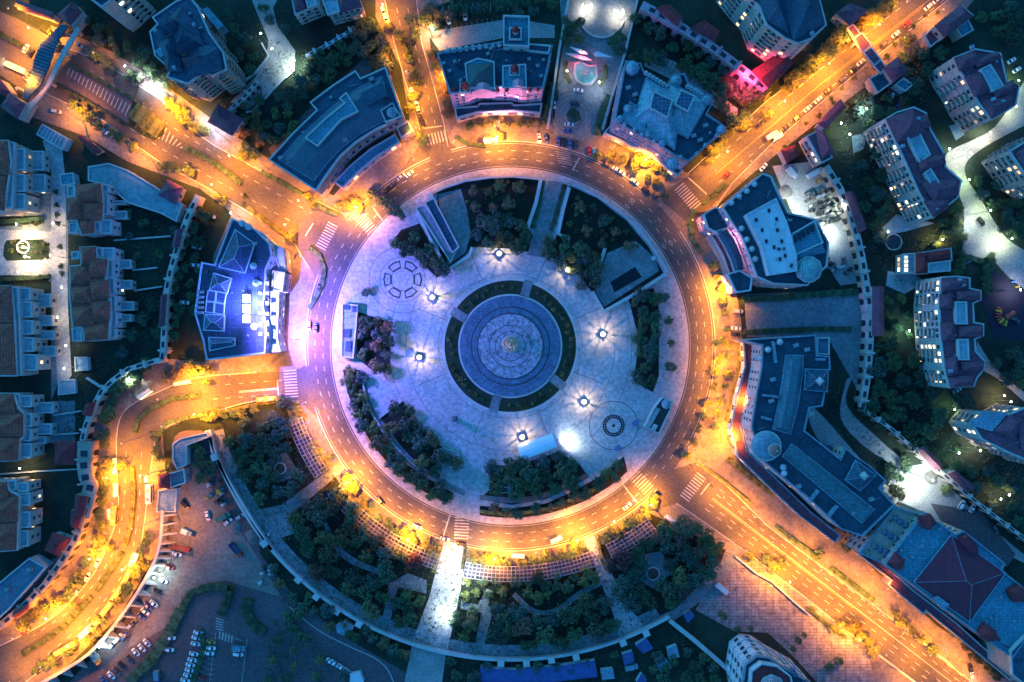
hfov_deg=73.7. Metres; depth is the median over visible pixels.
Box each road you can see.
[0,11,63,97]
[0,365,317,681]
[48,50,346,277]
[71,430,350,681]
[86,580,405,681]
[306,142,714,550]
[385,0,456,169]
[649,462,970,681]
[658,0,945,233]
[945,82,1023,288]
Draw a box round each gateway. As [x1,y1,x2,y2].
[0,0,86,122]
[830,3,912,95]
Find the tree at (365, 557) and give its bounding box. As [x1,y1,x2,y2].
[358,549,374,564]
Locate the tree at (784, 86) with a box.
[779,74,796,94]
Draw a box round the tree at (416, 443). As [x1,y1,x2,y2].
[411,433,430,452]
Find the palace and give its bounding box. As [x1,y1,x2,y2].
[602,60,726,178]
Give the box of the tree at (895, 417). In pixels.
[888,405,906,422]
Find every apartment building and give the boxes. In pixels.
[91,0,155,31]
[149,0,245,101]
[291,0,365,24]
[716,0,826,61]
[863,106,961,224]
[913,276,985,387]
[928,44,1019,132]
[949,403,1023,463]
[981,137,1023,198]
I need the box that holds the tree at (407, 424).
[398,416,418,432]
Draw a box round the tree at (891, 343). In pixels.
[883,334,901,351]
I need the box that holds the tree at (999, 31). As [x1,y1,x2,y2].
[991,24,1012,38]
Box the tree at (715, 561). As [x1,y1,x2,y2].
[706,550,721,569]
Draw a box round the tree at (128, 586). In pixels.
[119,580,132,597]
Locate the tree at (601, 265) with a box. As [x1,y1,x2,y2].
[589,260,605,275]
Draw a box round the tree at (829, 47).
[817,42,838,58]
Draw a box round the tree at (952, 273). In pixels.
[941,268,959,276]
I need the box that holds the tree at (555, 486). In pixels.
[547,482,561,495]
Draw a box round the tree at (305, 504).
[300,498,314,512]
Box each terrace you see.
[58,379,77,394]
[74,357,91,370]
[460,296,560,396]
[472,308,548,384]
[478,314,541,377]
[852,134,865,152]
[883,215,932,233]
[886,271,921,293]
[949,124,963,139]
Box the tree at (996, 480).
[991,474,1007,489]
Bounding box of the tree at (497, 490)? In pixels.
[487,479,504,495]
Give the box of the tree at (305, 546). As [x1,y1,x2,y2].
[299,539,314,558]
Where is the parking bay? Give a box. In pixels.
[58,67,132,123]
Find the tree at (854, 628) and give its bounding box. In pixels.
[846,619,862,633]
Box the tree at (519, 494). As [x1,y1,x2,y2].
[507,489,524,501]
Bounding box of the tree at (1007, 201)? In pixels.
[996,198,1014,210]
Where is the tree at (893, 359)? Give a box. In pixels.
[882,351,903,372]
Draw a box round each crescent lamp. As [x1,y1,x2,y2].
[582,4,591,10]
[614,9,623,16]
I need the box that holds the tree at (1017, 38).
[1004,28,1023,48]
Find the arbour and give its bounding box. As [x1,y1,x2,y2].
[16,236,32,257]
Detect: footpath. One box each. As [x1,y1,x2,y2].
[0,140,71,379]
[363,372,464,495]
[367,373,403,415]
[450,307,467,322]
[461,456,488,515]
[480,473,588,502]
[489,395,500,412]
[520,279,532,297]
[527,180,562,257]
[548,374,566,390]
[644,54,737,116]
[808,408,886,491]
[840,376,908,467]
[976,341,1023,400]
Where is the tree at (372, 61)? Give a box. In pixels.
[367,54,380,70]
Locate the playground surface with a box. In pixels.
[982,265,1023,340]
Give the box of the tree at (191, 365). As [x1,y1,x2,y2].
[186,358,202,374]
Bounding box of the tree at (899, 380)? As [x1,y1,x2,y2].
[892,372,910,388]
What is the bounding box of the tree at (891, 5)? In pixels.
[879,0,898,13]
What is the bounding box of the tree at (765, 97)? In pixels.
[756,88,771,101]
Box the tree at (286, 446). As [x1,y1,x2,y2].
[277,441,291,456]
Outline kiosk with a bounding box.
[643,397,672,433]
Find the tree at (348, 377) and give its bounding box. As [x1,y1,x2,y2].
[339,373,353,387]
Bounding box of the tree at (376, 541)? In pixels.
[369,534,386,549]
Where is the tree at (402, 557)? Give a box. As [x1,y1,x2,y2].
[390,547,408,563]
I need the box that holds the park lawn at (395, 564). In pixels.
[224,432,724,644]
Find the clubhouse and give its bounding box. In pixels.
[895,247,952,274]
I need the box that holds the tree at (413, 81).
[408,72,423,87]
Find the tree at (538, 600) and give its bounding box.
[529,591,543,605]
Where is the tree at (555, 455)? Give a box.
[551,450,565,465]
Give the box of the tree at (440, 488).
[432,478,446,496]
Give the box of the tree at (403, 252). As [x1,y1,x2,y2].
[398,240,412,257]
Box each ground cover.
[51,206,167,438]
[96,0,741,107]
[219,432,670,656]
[265,564,726,681]
[823,53,1023,543]
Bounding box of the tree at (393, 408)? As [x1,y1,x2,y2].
[388,400,401,417]
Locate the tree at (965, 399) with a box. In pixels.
[951,390,976,409]
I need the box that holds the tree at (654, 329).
[650,321,662,338]
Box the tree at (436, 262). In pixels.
[429,255,443,269]
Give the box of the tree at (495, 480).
[488,470,503,483]
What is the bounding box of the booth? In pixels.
[341,303,358,357]
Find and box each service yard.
[269,53,391,155]
[427,20,554,50]
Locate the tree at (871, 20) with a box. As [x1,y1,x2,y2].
[861,8,877,25]
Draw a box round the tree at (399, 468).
[390,460,406,477]
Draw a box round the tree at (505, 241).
[501,230,513,246]
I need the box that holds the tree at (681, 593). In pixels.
[670,583,690,603]
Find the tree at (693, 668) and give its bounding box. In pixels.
[686,660,701,675]
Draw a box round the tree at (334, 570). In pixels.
[325,564,342,578]
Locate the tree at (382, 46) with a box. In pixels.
[377,41,391,53]
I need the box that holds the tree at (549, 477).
[537,469,553,483]
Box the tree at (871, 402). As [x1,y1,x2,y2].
[860,396,881,417]
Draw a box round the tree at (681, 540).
[673,532,690,549]
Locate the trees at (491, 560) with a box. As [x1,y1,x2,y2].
[31,0,1023,681]
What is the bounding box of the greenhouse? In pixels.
[36,124,73,151]
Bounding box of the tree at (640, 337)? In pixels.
[631,330,647,345]
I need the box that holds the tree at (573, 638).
[566,626,583,643]
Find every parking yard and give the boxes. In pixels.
[0,187,74,442]
[884,464,1023,562]
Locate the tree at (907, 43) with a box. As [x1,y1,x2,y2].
[899,31,916,47]
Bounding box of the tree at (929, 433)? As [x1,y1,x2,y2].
[919,423,937,440]
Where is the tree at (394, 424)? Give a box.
[381,421,400,434]
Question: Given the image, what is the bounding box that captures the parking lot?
[160,580,277,681]
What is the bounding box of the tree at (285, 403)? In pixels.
[280,395,294,410]
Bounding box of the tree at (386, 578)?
[377,562,395,584]
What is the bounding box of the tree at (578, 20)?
[569,17,585,31]
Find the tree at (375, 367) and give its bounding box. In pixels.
[368,357,384,374]
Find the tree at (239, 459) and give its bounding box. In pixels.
[230,446,245,466]
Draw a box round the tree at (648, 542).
[637,538,654,551]
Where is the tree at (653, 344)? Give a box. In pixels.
[642,338,657,353]
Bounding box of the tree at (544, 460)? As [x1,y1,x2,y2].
[534,453,550,469]
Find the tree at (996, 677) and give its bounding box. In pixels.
[991,667,1004,681]
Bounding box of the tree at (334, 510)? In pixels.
[324,497,344,516]
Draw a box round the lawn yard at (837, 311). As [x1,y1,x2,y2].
[744,290,861,385]
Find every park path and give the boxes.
[213,429,658,656]
[251,463,342,545]
[266,453,298,482]
[324,522,378,573]
[382,573,426,626]
[405,640,446,681]
[413,542,463,649]
[461,589,491,649]
[512,578,605,614]
[584,536,642,636]
[639,551,669,587]
[650,546,740,620]
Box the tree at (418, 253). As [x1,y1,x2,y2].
[410,245,424,260]
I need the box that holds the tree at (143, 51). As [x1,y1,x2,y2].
[137,43,152,58]
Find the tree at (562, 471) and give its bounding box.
[553,462,572,479]
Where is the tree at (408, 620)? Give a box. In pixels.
[403,612,417,626]
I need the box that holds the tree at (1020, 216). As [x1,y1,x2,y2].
[1016,207,1023,221]
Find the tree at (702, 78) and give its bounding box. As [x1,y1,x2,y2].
[695,69,711,83]
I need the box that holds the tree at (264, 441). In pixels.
[251,433,271,453]
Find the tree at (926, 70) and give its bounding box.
[920,61,935,77]
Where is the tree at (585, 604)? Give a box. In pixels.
[575,592,599,615]
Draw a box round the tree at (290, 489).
[281,480,299,498]
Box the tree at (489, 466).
[483,459,500,475]
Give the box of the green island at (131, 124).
[128,101,163,139]
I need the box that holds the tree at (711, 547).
[703,538,724,557]
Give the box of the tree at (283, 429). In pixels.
[276,418,293,439]
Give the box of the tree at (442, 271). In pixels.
[436,262,451,277]
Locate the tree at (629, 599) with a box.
[620,593,642,613]
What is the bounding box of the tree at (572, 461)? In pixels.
[565,456,577,474]
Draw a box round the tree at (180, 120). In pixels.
[175,112,189,125]
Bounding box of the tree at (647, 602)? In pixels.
[639,591,658,610]
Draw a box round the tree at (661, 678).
[656,673,671,681]
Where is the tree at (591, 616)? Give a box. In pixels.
[584,610,600,623]
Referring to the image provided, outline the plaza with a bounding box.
[333,168,687,523]
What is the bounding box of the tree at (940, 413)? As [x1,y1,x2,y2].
[931,406,948,427]
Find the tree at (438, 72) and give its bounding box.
[433,66,443,82]
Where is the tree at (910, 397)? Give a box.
[903,391,922,408]
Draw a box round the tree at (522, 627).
[511,615,533,635]
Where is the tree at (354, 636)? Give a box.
[344,628,360,643]
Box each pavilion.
[45,531,72,556]
[54,441,76,464]
[77,134,104,154]
[158,179,185,204]
[207,104,245,137]
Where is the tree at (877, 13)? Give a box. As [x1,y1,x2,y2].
[867,3,886,24]
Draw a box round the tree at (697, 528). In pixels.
[685,520,704,538]
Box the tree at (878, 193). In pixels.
[869,185,886,202]
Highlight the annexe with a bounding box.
[156,432,210,511]
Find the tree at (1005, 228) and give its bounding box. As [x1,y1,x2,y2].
[997,219,1012,235]
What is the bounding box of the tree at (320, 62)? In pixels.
[313,56,329,72]
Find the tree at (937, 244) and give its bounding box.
[931,240,947,249]
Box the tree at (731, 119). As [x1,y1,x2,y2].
[726,111,742,127]
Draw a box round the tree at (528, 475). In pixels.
[518,465,540,484]
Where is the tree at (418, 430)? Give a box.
[412,422,427,436]
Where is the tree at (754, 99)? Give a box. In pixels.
[744,88,764,105]
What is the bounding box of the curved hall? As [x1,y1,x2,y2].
[268,66,414,197]
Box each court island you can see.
[0,215,42,226]
[0,275,48,282]
[3,239,48,260]
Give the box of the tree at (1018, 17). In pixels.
[1005,8,1023,27]
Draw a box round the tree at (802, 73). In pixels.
[793,61,813,80]
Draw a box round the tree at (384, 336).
[380,331,394,346]
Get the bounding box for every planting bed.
[343,370,453,499]
[357,312,390,369]
[381,402,441,476]
[395,223,442,276]
[437,178,538,266]
[445,280,575,411]
[480,457,626,517]
[485,454,584,504]
[549,186,664,308]
[627,288,658,391]
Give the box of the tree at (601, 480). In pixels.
[592,476,606,492]
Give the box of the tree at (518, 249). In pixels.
[509,237,526,255]
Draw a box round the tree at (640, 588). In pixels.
[627,582,647,598]
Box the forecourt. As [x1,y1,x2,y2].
[553,0,635,139]
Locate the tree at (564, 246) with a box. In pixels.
[559,243,570,260]
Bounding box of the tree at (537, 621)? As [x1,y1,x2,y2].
[529,613,546,628]
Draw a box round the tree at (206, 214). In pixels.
[195,207,212,222]
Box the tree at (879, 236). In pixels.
[873,228,888,244]
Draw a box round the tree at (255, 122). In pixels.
[250,118,263,132]
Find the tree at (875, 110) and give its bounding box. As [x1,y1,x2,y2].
[870,104,885,118]
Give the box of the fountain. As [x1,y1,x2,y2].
[573,60,597,85]
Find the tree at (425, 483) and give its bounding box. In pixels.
[412,476,428,492]
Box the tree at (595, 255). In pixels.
[585,247,601,263]
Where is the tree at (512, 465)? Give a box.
[500,457,520,476]
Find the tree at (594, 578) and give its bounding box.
[586,571,600,585]
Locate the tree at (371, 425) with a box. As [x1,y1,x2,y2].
[365,419,379,434]
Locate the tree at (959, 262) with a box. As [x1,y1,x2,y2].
[952,257,965,274]
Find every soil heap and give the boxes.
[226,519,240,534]
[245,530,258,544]
[779,184,792,198]
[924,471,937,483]
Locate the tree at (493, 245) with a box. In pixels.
[481,236,497,251]
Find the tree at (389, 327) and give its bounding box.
[380,319,394,332]
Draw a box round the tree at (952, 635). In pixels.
[948,621,965,636]
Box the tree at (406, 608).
[401,601,414,617]
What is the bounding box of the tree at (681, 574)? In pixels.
[671,566,687,589]
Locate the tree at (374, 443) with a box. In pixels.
[368,434,384,451]
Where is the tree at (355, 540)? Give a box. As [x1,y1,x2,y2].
[348,533,363,547]
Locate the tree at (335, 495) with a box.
[329,486,348,503]
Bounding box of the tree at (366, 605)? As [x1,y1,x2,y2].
[361,600,379,620]
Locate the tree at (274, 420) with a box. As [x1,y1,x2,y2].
[267,410,283,427]
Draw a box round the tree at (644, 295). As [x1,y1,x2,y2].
[634,286,651,302]
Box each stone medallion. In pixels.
[274,462,286,473]
[646,566,659,580]
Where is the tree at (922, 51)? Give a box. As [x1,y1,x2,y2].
[911,44,929,59]
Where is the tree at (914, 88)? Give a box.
[907,76,922,94]
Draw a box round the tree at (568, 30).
[562,21,576,37]
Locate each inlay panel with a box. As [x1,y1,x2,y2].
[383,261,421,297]
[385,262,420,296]
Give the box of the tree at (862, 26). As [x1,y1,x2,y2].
[856,16,871,31]
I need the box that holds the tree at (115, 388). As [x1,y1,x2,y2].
[107,380,124,398]
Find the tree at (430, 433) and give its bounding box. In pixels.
[424,429,439,447]
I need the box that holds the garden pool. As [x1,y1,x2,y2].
[610,267,641,291]
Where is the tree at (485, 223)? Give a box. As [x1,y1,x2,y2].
[476,214,494,231]
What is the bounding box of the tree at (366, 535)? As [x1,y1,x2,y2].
[357,523,370,540]
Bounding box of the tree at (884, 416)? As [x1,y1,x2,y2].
[875,412,891,430]
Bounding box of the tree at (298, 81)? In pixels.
[293,74,310,90]
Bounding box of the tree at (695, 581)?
[684,572,704,590]
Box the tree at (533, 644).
[520,640,538,651]
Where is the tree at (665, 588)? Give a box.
[654,575,678,599]
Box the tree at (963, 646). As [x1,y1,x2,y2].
[961,636,974,651]
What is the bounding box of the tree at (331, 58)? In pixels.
[327,50,342,66]
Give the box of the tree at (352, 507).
[344,499,362,523]
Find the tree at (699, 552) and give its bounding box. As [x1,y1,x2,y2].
[692,543,707,558]
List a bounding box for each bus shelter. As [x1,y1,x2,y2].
[106,509,110,519]
[112,458,119,473]
[113,483,119,496]
[136,388,152,399]
[173,379,191,385]
[483,137,497,142]
[511,554,523,557]
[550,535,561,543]
[664,514,680,528]
[773,133,783,140]
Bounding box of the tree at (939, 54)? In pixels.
[933,45,949,60]
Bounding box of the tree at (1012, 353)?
[1003,345,1022,359]
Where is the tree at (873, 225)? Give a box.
[868,215,885,231]
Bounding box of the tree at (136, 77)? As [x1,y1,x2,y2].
[129,70,145,86]
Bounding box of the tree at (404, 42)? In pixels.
[400,37,413,55]
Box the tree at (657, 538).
[650,531,666,544]
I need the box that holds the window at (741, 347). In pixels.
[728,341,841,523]
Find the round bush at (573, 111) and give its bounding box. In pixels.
[565,107,581,123]
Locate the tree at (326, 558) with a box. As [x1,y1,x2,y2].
[318,543,339,564]
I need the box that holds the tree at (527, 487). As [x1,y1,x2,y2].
[517,480,531,490]
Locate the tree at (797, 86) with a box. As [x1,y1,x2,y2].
[784,70,802,88]
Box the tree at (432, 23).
[425,17,440,32]
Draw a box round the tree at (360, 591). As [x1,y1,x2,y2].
[355,584,372,601]
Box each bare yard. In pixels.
[128,462,280,647]
[773,162,856,284]
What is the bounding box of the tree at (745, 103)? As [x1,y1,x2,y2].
[740,91,755,107]
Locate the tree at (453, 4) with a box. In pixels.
[448,0,461,12]
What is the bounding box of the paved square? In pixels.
[696,547,874,681]
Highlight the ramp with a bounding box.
[415,197,459,262]
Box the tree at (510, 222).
[503,213,517,227]
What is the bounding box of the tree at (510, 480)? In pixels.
[503,472,523,491]
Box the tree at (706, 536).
[696,528,715,547]
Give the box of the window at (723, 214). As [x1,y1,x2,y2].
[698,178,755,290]
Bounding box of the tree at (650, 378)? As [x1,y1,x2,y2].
[641,374,656,389]
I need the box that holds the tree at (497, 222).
[487,210,504,229]
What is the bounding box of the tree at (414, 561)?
[405,552,422,568]
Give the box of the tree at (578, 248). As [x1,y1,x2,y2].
[572,241,588,256]
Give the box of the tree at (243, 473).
[234,466,253,483]
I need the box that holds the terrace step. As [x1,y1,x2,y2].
[458,294,561,397]
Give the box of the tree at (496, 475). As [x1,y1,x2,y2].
[491,466,503,479]
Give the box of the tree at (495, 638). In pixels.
[485,621,509,646]
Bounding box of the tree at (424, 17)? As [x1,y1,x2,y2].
[417,10,431,25]
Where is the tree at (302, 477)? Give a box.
[290,468,306,483]
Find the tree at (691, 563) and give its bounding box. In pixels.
[686,554,703,572]
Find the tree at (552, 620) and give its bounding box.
[544,610,560,626]
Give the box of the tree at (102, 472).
[95,468,108,483]
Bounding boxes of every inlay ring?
[369,246,436,312]
[380,257,424,301]
[389,226,631,466]
[406,242,614,450]
[438,274,581,417]
[477,313,543,379]
[489,325,531,366]
[495,331,525,360]
[589,401,637,449]
[603,414,624,436]
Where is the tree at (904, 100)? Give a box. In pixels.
[898,96,910,110]
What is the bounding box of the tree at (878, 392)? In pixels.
[871,379,887,396]
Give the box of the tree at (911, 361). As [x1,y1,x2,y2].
[906,350,923,368]
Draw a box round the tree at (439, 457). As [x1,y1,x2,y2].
[430,448,451,467]
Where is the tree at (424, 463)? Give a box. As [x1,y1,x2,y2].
[413,452,429,468]
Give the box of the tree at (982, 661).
[974,656,989,665]
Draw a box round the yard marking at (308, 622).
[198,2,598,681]
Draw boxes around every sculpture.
[501,335,518,352]
[566,47,611,60]
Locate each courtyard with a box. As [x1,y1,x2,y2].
[438,189,470,264]
[595,241,658,306]
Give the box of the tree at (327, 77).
[323,66,337,83]
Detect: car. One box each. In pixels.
[20,628,29,634]
[22,44,29,52]
[27,48,34,57]
[51,109,61,114]
[74,42,83,48]
[84,572,90,581]
[94,558,100,567]
[99,675,107,681]
[107,671,115,679]
[108,640,115,648]
[112,666,120,674]
[114,633,122,642]
[117,661,125,668]
[120,632,127,640]
[124,655,133,662]
[130,619,137,627]
[131,648,139,655]
[136,612,145,619]
[138,643,145,651]
[141,607,149,614]
[143,602,151,609]
[143,638,151,646]
[144,476,149,484]
[149,599,158,607]
[153,587,162,593]
[158,577,167,583]
[164,565,173,570]
[164,647,173,651]
[172,551,181,556]
[180,300,189,304]
[180,677,189,681]
[181,500,189,509]
[183,672,191,677]
[185,662,194,667]
[185,667,193,672]
[187,657,196,661]
[189,651,198,656]
[190,263,199,266]
[191,641,200,645]
[193,630,202,634]
[198,676,207,680]
[205,511,210,520]
[205,651,213,655]
[206,639,215,644]
[206,645,215,649]
[223,518,232,525]
[233,651,243,656]
[235,513,243,519]
[307,321,310,329]
[314,323,317,332]
[326,657,332,665]
[376,496,384,505]
[380,6,385,14]
[384,185,391,191]
[390,179,398,186]
[397,172,405,180]
[405,70,410,79]
[405,170,413,177]
[412,524,421,529]
[419,119,425,127]
[440,536,449,540]
[457,541,466,545]
[537,133,541,142]
[544,134,548,143]
[555,90,558,100]
[556,137,559,145]
[561,137,564,146]
[563,129,572,133]
[564,122,573,126]
[568,139,571,148]
[570,101,579,105]
[574,88,582,92]
[574,140,577,149]
[587,146,591,155]
[602,161,610,167]
[617,169,625,175]
[623,502,631,510]
[630,177,638,185]
[641,185,650,194]
[651,192,659,199]
[723,170,730,177]
[730,332,739,335]
[731,326,740,330]
[733,309,742,313]
[755,121,763,127]
[759,162,767,171]
[781,123,789,130]
[792,113,800,121]
[803,104,811,112]
[813,96,822,103]
[824,85,832,93]
[837,75,846,83]
[848,67,857,74]
[856,58,864,66]
[880,39,888,47]
[891,30,899,37]
[902,20,910,27]
[923,3,932,10]
[952,388,961,393]
[957,500,965,509]
[967,663,973,672]
[968,504,975,512]
[976,217,985,225]
[990,523,998,533]
[1007,57,1015,63]
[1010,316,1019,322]
[1012,66,1021,73]
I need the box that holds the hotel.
[194,218,292,359]
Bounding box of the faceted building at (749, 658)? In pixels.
[725,633,809,681]
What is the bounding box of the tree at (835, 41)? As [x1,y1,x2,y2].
[826,32,843,50]
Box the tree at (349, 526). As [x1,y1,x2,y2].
[341,522,358,534]
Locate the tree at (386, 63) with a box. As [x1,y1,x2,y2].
[378,58,393,73]
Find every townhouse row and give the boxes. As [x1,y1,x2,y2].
[0,140,51,215]
[0,285,61,375]
[0,392,58,461]
[0,476,42,551]
[65,183,130,237]
[69,246,137,341]
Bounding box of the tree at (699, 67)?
[694,61,709,74]
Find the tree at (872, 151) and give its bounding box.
[869,145,880,160]
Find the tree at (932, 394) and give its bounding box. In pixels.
[924,384,942,400]
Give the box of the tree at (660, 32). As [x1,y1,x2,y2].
[653,23,666,40]
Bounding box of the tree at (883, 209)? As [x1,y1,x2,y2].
[875,202,893,217]
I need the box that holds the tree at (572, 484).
[561,473,579,491]
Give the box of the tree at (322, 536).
[313,530,332,546]
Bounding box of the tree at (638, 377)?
[631,368,645,385]
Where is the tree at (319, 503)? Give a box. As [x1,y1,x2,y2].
[312,493,328,509]
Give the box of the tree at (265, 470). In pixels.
[249,459,271,477]
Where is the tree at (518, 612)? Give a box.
[507,602,528,623]
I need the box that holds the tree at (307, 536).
[290,523,311,542]
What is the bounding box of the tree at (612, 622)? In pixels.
[603,618,621,633]
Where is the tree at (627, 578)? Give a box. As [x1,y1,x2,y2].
[617,568,637,587]
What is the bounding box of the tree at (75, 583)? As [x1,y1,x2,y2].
[66,576,83,587]
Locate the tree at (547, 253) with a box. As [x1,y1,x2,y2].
[540,244,557,261]
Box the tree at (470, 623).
[461,614,477,631]
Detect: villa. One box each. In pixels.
[778,98,845,167]
[917,5,973,49]
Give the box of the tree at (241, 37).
[236,32,251,46]
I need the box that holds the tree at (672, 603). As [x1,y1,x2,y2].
[663,594,678,610]
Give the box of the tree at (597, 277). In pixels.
[588,272,604,288]
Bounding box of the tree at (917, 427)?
[902,418,921,438]
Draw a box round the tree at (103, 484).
[97,479,111,496]
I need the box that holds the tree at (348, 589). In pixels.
[340,581,355,598]
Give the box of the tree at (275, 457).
[265,446,281,464]
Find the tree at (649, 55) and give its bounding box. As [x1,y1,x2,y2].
[641,48,656,63]
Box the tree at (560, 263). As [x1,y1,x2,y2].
[553,256,568,271]
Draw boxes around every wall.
[0,468,76,474]
[0,509,90,630]
[41,509,177,681]
[51,432,79,435]
[53,410,82,415]
[74,440,103,517]
[79,357,168,440]
[86,377,101,387]
[114,235,171,240]
[132,267,157,270]
[134,286,162,290]
[158,194,205,359]
[204,429,669,666]
[209,436,273,550]
[228,79,262,113]
[244,42,269,82]
[246,69,294,113]
[305,27,354,59]
[361,373,436,481]
[378,400,401,418]
[416,210,472,268]
[426,175,538,198]
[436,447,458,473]
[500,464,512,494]
[526,179,542,228]
[547,0,568,128]
[556,187,570,240]
[572,184,667,277]
[591,275,662,312]
[599,248,606,267]
[601,0,637,130]
[638,1,792,92]
[668,618,726,670]
[734,555,810,615]
[819,164,871,311]
[853,286,883,408]
[857,407,1023,542]
[878,654,914,681]
[906,628,953,667]
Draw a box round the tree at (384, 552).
[376,546,394,566]
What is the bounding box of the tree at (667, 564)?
[662,557,677,574]
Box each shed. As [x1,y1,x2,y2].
[0,554,53,619]
[59,172,79,186]
[336,620,353,635]
[350,670,364,681]
[480,658,597,681]
[600,666,614,679]
[621,649,633,665]
[635,637,652,653]
[636,672,646,681]
[657,658,670,672]
[666,643,679,658]
[683,609,694,622]
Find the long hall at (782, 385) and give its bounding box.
[726,335,894,542]
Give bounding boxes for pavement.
[0,359,303,681]
[29,25,340,370]
[280,116,741,526]
[290,404,673,563]
[375,0,560,187]
[591,0,1016,681]
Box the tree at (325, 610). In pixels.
[320,603,335,618]
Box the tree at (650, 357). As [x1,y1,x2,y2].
[643,347,659,363]
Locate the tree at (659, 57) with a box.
[653,50,668,67]
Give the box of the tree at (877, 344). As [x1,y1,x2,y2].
[873,341,884,356]
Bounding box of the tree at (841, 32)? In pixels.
[834,23,851,43]
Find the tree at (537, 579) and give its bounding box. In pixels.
[530,568,544,584]
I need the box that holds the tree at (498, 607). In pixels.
[488,602,505,619]
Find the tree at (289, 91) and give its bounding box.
[283,86,298,100]
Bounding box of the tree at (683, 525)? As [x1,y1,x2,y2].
[668,514,692,536]
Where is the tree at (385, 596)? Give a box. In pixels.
[374,590,390,604]
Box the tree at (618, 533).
[608,526,623,540]
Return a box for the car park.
[930,503,1015,566]
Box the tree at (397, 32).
[393,28,408,40]
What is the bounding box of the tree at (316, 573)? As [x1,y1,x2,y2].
[306,564,325,583]
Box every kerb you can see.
[0,0,971,681]
[442,278,578,413]
[471,306,549,385]
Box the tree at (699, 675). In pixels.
[694,670,706,681]
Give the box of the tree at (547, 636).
[534,625,554,644]
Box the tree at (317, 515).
[305,506,327,527]
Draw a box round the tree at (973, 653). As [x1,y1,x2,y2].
[968,648,981,661]
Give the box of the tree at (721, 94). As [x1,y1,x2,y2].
[713,91,727,109]
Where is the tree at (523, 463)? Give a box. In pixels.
[514,455,531,471]
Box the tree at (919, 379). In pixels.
[913,370,927,387]
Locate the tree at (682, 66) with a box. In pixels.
[675,58,689,72]
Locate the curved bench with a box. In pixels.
[581,21,623,38]
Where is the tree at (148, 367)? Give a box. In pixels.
[138,356,153,371]
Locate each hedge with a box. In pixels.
[0,31,23,47]
[0,215,43,223]
[0,273,50,281]
[20,595,92,656]
[56,82,127,126]
[70,63,135,100]
[94,551,124,592]
[123,467,135,545]
[124,607,186,681]
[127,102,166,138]
[132,391,201,433]
[155,416,188,458]
[180,582,232,610]
[182,144,242,184]
[189,401,278,419]
[190,628,207,681]
[216,583,234,615]
[240,597,267,635]
[247,205,296,243]
[260,170,338,216]
[306,246,326,309]
[431,545,441,573]
[454,135,486,147]
[461,546,465,569]
[465,119,537,126]
[479,487,594,516]
[530,180,544,228]
[542,82,558,121]
[549,184,566,230]
[563,61,570,82]
[593,93,613,136]
[596,538,603,565]
[598,64,606,85]
[610,140,657,166]
[686,208,702,253]
[699,464,750,503]
[702,183,726,205]
[725,342,740,421]
[726,456,772,495]
[741,286,856,303]
[743,325,851,335]
[774,525,821,559]
[810,612,846,638]
[829,566,875,601]
[965,253,989,266]
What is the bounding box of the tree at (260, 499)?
[252,491,266,505]
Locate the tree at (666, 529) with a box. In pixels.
[656,520,674,539]
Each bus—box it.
[4,61,28,75]
[53,639,78,656]
[78,622,93,638]
[89,616,100,631]
[99,601,114,616]
[109,505,118,525]
[109,585,125,602]
[120,567,135,586]
[128,552,139,566]
[145,484,153,503]
[255,395,278,401]
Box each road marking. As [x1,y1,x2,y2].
[41,0,969,681]
[713,0,931,607]
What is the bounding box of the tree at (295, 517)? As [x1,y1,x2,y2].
[286,507,305,526]
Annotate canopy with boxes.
[517,433,556,458]
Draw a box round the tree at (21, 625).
[15,616,30,632]
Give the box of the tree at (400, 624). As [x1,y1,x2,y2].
[391,614,405,629]
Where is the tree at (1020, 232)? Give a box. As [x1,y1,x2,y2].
[1011,220,1023,239]
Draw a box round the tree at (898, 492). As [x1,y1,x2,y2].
[888,483,906,501]
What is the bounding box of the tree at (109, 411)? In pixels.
[100,405,116,421]
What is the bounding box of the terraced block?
[840,501,1023,681]
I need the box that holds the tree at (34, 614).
[25,608,40,621]
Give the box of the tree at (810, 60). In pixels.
[802,54,819,74]
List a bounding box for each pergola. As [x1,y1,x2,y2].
[289,416,328,477]
[328,484,439,568]
[463,550,595,581]
[606,519,656,558]
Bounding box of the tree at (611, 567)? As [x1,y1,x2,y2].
[604,558,620,573]
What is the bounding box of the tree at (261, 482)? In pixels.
[255,476,269,489]
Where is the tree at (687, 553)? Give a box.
[675,545,693,563]
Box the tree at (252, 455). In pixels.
[242,449,265,464]
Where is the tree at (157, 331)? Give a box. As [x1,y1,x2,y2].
[150,325,160,339]
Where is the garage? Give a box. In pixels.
[88,163,186,222]
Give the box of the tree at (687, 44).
[681,38,695,52]
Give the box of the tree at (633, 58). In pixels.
[628,51,643,65]
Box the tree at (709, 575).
[698,566,716,581]
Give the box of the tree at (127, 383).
[117,376,134,392]
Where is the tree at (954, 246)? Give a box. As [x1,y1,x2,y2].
[945,242,961,258]
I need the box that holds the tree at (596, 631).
[586,622,609,641]
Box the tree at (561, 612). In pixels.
[555,605,580,625]
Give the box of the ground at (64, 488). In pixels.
[0,0,1023,681]
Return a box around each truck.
[90,651,102,664]
[153,670,161,681]
[170,543,190,552]
[180,527,193,535]
[215,511,231,522]
[228,541,242,557]
[231,644,246,651]
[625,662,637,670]
[714,581,728,594]
[765,130,778,140]
[785,166,797,178]
[805,167,821,178]
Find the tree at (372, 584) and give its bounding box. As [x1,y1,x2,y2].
[362,572,381,591]
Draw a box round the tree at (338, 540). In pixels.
[330,529,350,548]
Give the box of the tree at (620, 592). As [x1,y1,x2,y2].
[610,579,632,600]
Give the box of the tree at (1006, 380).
[999,371,1014,386]
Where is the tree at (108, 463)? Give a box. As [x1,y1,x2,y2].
[99,456,115,470]
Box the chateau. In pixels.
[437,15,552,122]

